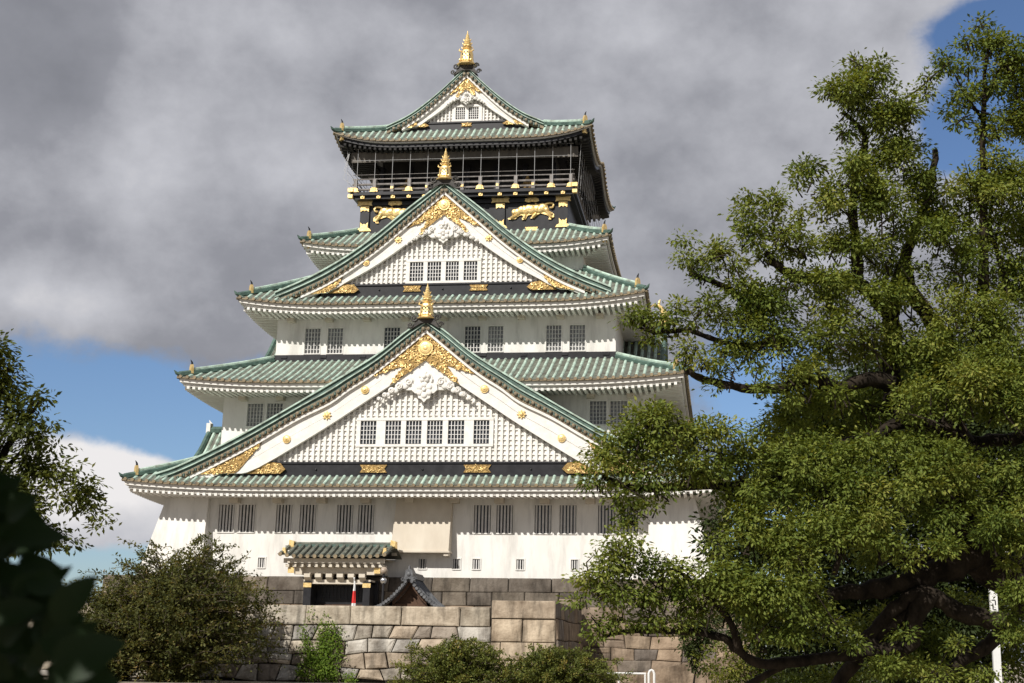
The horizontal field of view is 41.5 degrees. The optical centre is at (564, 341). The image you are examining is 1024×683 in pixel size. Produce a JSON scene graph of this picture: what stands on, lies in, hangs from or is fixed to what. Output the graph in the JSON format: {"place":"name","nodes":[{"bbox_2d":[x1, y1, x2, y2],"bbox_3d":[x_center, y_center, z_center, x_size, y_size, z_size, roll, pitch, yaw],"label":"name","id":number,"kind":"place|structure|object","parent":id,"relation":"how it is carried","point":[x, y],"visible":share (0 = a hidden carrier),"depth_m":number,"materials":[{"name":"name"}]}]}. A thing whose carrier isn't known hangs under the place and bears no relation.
{"place":"outdoors","nodes":[
{"label":"outdoors","id":0,"kind":"place"},
{"bbox_2d":[376,565,444,606],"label":"well house","id":1,"kind":"structure","parent":0,"point":[413,590],"depth_m":81.01,"materials":[{"name":"grey tile"}]},
{"bbox_2d":[0,0,1023,662],"label":"sky","id":2,"kind":"structure","parent":0,"point":[160,159],"materials":[{"name":"grey"}]},
{"bbox_2d":[45,664,1023,682],"bbox_3d":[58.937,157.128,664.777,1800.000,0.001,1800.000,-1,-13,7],"label":"ground","id":3,"kind":"structure","parent":0,"point":[207,681],"depth_m":71.48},
{"bbox_2d":[0,328,121,559],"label":"broadleaf tree","id":4,"kind":"object","parent":3,"relation":"on","point":[29,467],"visible":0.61,"depth_m":17.45,"materials":[{"name":"green plant"}]},
{"bbox_2d":[0,465,126,682],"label":"broadleaf shrub","id":5,"kind":"object","parent":3,"relation":"on","point":[64,639],"visible":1,"depth_m":1.39,"materials":[{"name":"green plant"}]},
{"bbox_2d":[82,581,171,680],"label":"bush","id":6,"kind":"object","parent":3,"relation":"on","point":[125,671],"visible":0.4,"depth_m":68.33,"materials":[{"name":"green plant"}]},
{"bbox_2d":[64,531,287,682],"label":"bush","id":7,"kind":"object","parent":3,"relation":"on","point":[195,608],"visible":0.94,"depth_m":68.23,"materials":[{"name":"green plant"}]},
{"bbox_2d":[30,600,582,682],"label":"rampart","id":8,"kind":"object","parent":3,"relation":"on","point":[377,640],"visible":0.23,"depth_m":73.17,"materials":[{"name":"stone"}]},
{"bbox_2d":[295,606,359,682],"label":"creeper","id":9,"kind":"object","parent":8,"relation":"attached to","point":[325,672],"visible":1,"depth_m":72.86,"materials":[{"name":"green plant"}]},
{"bbox_2d":[102,575,765,682],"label":"stone base","id":10,"kind":"object","parent":3,"relation":"on","point":[637,652],"visible":0.08,"depth_m":86.51,"materials":[{"name":"grey stone"}]},
{"bbox_2d":[118,31,729,605],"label":"castle tower","id":11,"kind":"structure","parent":10,"relation":"on","point":[446,373],"depth_m":90.97,"materials":[{"name":"paint"}]},
{"bbox_2d":[216,503,235,532],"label":"window","id":12,"kind":"structure","parent":11,"relation":"in","point":[227,512],"depth_m":90.99,"materials":[{"name":"white wood"}]},
{"bbox_2d":[236,503,256,532],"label":"window","id":13,"kind":"structure","parent":11,"relation":"in","point":[247,519],"depth_m":90.85,"materials":[{"name":"white wood"}]},
{"bbox_2d":[245,402,264,426],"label":"window","id":14,"kind":"structure","parent":11,"relation":"in","point":[256,411],"depth_m":94.06,"materials":[{"name":"white glass"}]},
{"bbox_2d":[257,557,265,568],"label":"window","id":15,"kind":"structure","parent":11,"relation":"in","point":[262,560],"depth_m":89.99,"materials":[{"name":"white wood"}]},
{"bbox_2d":[265,402,283,419],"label":"window","id":16,"kind":"structure","parent":11,"relation":"in","point":[273,409],"depth_m":93.97,"materials":[{"name":"white wood"}]},
{"bbox_2d":[274,504,293,532],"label":"window","id":17,"kind":"structure","parent":11,"relation":"in","point":[284,524],"depth_m":90.54,"materials":[{"name":"white wood"}]},
{"bbox_2d":[298,504,317,532],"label":"window","id":18,"kind":"structure","parent":11,"relation":"in","point":[308,522],"depth_m":90.34,"materials":[{"name":"white wood"}]},
{"bbox_2d":[303,327,321,354],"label":"window","id":19,"kind":"structure","parent":11,"relation":"in","point":[313,336],"depth_m":97.21,"materials":[{"name":"white wood"}]},
{"bbox_2d":[326,327,343,353],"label":"window","id":20,"kind":"structure","parent":11,"relation":"in","point":[336,336],"depth_m":97.04,"materials":[{"name":"white wood"}]},
{"bbox_2d":[335,504,354,533],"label":"window","id":21,"kind":"structure","parent":11,"relation":"in","point":[345,525],"depth_m":90.06,"materials":[{"name":"white wood"}]},
{"bbox_2d":[356,504,375,533],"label":"window","id":22,"kind":"structure","parent":11,"relation":"in","point":[366,511],"depth_m":89.90,"materials":[{"name":"white wood"}]},
{"bbox_2d":[383,326,400,348],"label":"window","id":23,"kind":"structure","parent":11,"relation":"in","point":[391,334],"depth_m":96.66,"materials":[{"name":"white wood"}]},
{"bbox_2d":[417,558,426,569],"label":"window","id":24,"kind":"structure","parent":11,"relation":"in","point":[422,565],"depth_m":88.75,"materials":[{"name":"white wood"}]},
{"bbox_2d":[452,558,460,569],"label":"window","id":25,"kind":"structure","parent":11,"relation":"in","point":[457,561],"depth_m":88.49,"materials":[{"name":"white wood"}]},
{"bbox_2d":[463,325,480,352],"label":"window","id":26,"kind":"structure","parent":11,"relation":"in","point":[472,336],"depth_m":95.90,"materials":[{"name":"white wood"}]},
{"bbox_2d":[471,558,480,569],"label":"window","id":27,"kind":"structure","parent":11,"relation":"in","point":[476,562],"depth_m":88.36,"materials":[{"name":"white wood"}]},
{"bbox_2d":[472,504,491,533],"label":"window","id":28,"kind":"structure","parent":11,"relation":"in","point":[482,523],"depth_m":89.01,"materials":[{"name":"white wood"}]},
{"bbox_2d":[486,325,503,352],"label":"window","id":29,"kind":"structure","parent":11,"relation":"in","point":[495,340],"depth_m":95.70,"materials":[{"name":"white wood"}]},
{"bbox_2d":[495,504,513,533],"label":"window","id":30,"kind":"structure","parent":11,"relation":"in","point":[505,512],"depth_m":88.86,"materials":[{"name":"white wood"}]},
{"bbox_2d":[515,558,524,569],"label":"window","id":31,"kind":"structure","parent":11,"relation":"in","point":[520,563],"depth_m":88.01,"materials":[{"name":"white wood"}]},
{"bbox_2d":[533,504,552,533],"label":"window","id":32,"kind":"structure","parent":11,"relation":"in","point":[543,513],"depth_m":88.55,"materials":[{"name":"white wood"}]},
{"bbox_2d":[545,324,561,351],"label":"window","id":33,"kind":"structure","parent":11,"relation":"in","point":[554,333],"depth_m":95.21,"materials":[{"name":"white wood"}]},
{"bbox_2d":[558,504,577,534],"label":"window","id":34,"kind":"structure","parent":11,"relation":"in","point":[567,520],"depth_m":88.36,"materials":[{"name":"white wood"}]},
{"bbox_2d":[570,559,578,570],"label":"window","id":35,"kind":"structure","parent":11,"relation":"in","point":[575,562],"depth_m":87.61,"materials":[{"name":"white wood"}]},
{"bbox_2d":[568,324,585,351],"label":"window","id":36,"kind":"structure","parent":11,"relation":"in","point":[577,334],"depth_m":95.03,"materials":[{"name":"white wood"}]},
{"bbox_2d":[589,400,606,425],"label":"window","id":37,"kind":"structure","parent":11,"relation":"in","point":[597,410],"depth_m":91.32,"materials":[{"name":"white wood"}]},
{"bbox_2d":[597,504,615,534],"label":"window","id":38,"kind":"structure","parent":11,"relation":"in","point":[602,515],"depth_m":88.08,"materials":[{"name":"white wood"}]},
{"bbox_2d":[609,400,627,424],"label":"window","id":39,"kind":"structure","parent":11,"relation":"in","point":[616,407],"depth_m":91.19,"materials":[{"name":"white glass"}]},
{"bbox_2d":[619,504,638,534],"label":"window","id":40,"kind":"structure","parent":11,"relation":"in","point":[633,527],"depth_m":87.82,"materials":[{"name":"white wood"}]},
{"bbox_2d":[387,633,525,682],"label":"bush","id":41,"kind":"object","parent":3,"relation":"on","point":[460,664],"visible":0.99,"depth_m":45.03,"materials":[{"name":"green plant"}]},
{"bbox_2d":[479,643,635,682],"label":"bush","id":42,"kind":"object","parent":3,"relation":"on","point":[554,665],"visible":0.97,"depth_m":44.78,"materials":[{"name":"green plant"}]},
{"bbox_2d":[614,669,655,682],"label":"handrail","id":43,"kind":"object","parent":3,"relation":"on","point":[649,671],"visible":0.79,"depth_m":48.95,"materials":[{"name":"white metal"}]},
{"bbox_2d":[674,609,725,682],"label":"shrub","id":44,"kind":"object","parent":3,"relation":"on","point":[690,646],"visible":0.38,"depth_m":51.89,"materials":[{"name":"green plant"}]},
{"bbox_2d":[684,637,832,682],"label":"shrub","id":45,"kind":"object","parent":3,"relation":"on","point":[732,670],"visible":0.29,"depth_m":45.91,"materials":[{"name":"green plant"}]},
{"bbox_2d":[556,10,1023,682],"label":"tree","id":46,"kind":"object","parent":3,"relation":"on","point":[808,426],"visible":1,"depth_m":27.06,"materials":[{"name":"green plant"}]},
{"bbox_2d":[687,308,1023,682],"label":"camphor tree","id":47,"kind":"object","parent":3,"relation":"on","point":[846,576],"visible":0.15,"depth_m":41.72,"materials":[{"name":"green plant"}]},
{"bbox_2d":[807,583,1022,682],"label":"young tree","id":48,"kind":"object","parent":3,"relation":"on","point":[867,627],"visible":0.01,"depth_m":46.89,"materials":[{"name":"green plant"}]},
{"bbox_2d":[960,585,1023,682],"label":"young tree","id":49,"kind":"object","parent":3,"relation":"on","point":[1011,657],"visible":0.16,"depth_m":43.54,"materials":[{"name":"green plant"}]},
{"bbox_2d":[988,551,1005,682],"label":"light pole","id":50,"kind":"object","parent":3,"relation":"on","point":[996,656],"visible":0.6,"depth_m":37.10,"materials":[{"name":"white metal"}]},
{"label":"terrace","id":51,"kind":"structure","parent":3,"relation":"on","visible":0},
{"bbox_2d":[351,577,355,605],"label":"flag","id":52,"kind":"object","parent":51,"relation":"on","point":[354,597],"visible":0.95,"depth_m":80.97,"materials":[{"name":"red fabric"}]},
{"bbox_2d":[380,567,387,602],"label":"street lamp","id":53,"kind":"object","parent":51,"relation":"on","point":[383,571],"visible":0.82,"depth_m":80.89,"materials":[{"name":"black metal"}]},
{"bbox_2d":[630,653,748,682],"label":"ramp parapet","id":54,"kind":"structure","parent":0,"point":[681,673],"depth_m":80.80,"materials":[{"name":"stone"}]}
]}

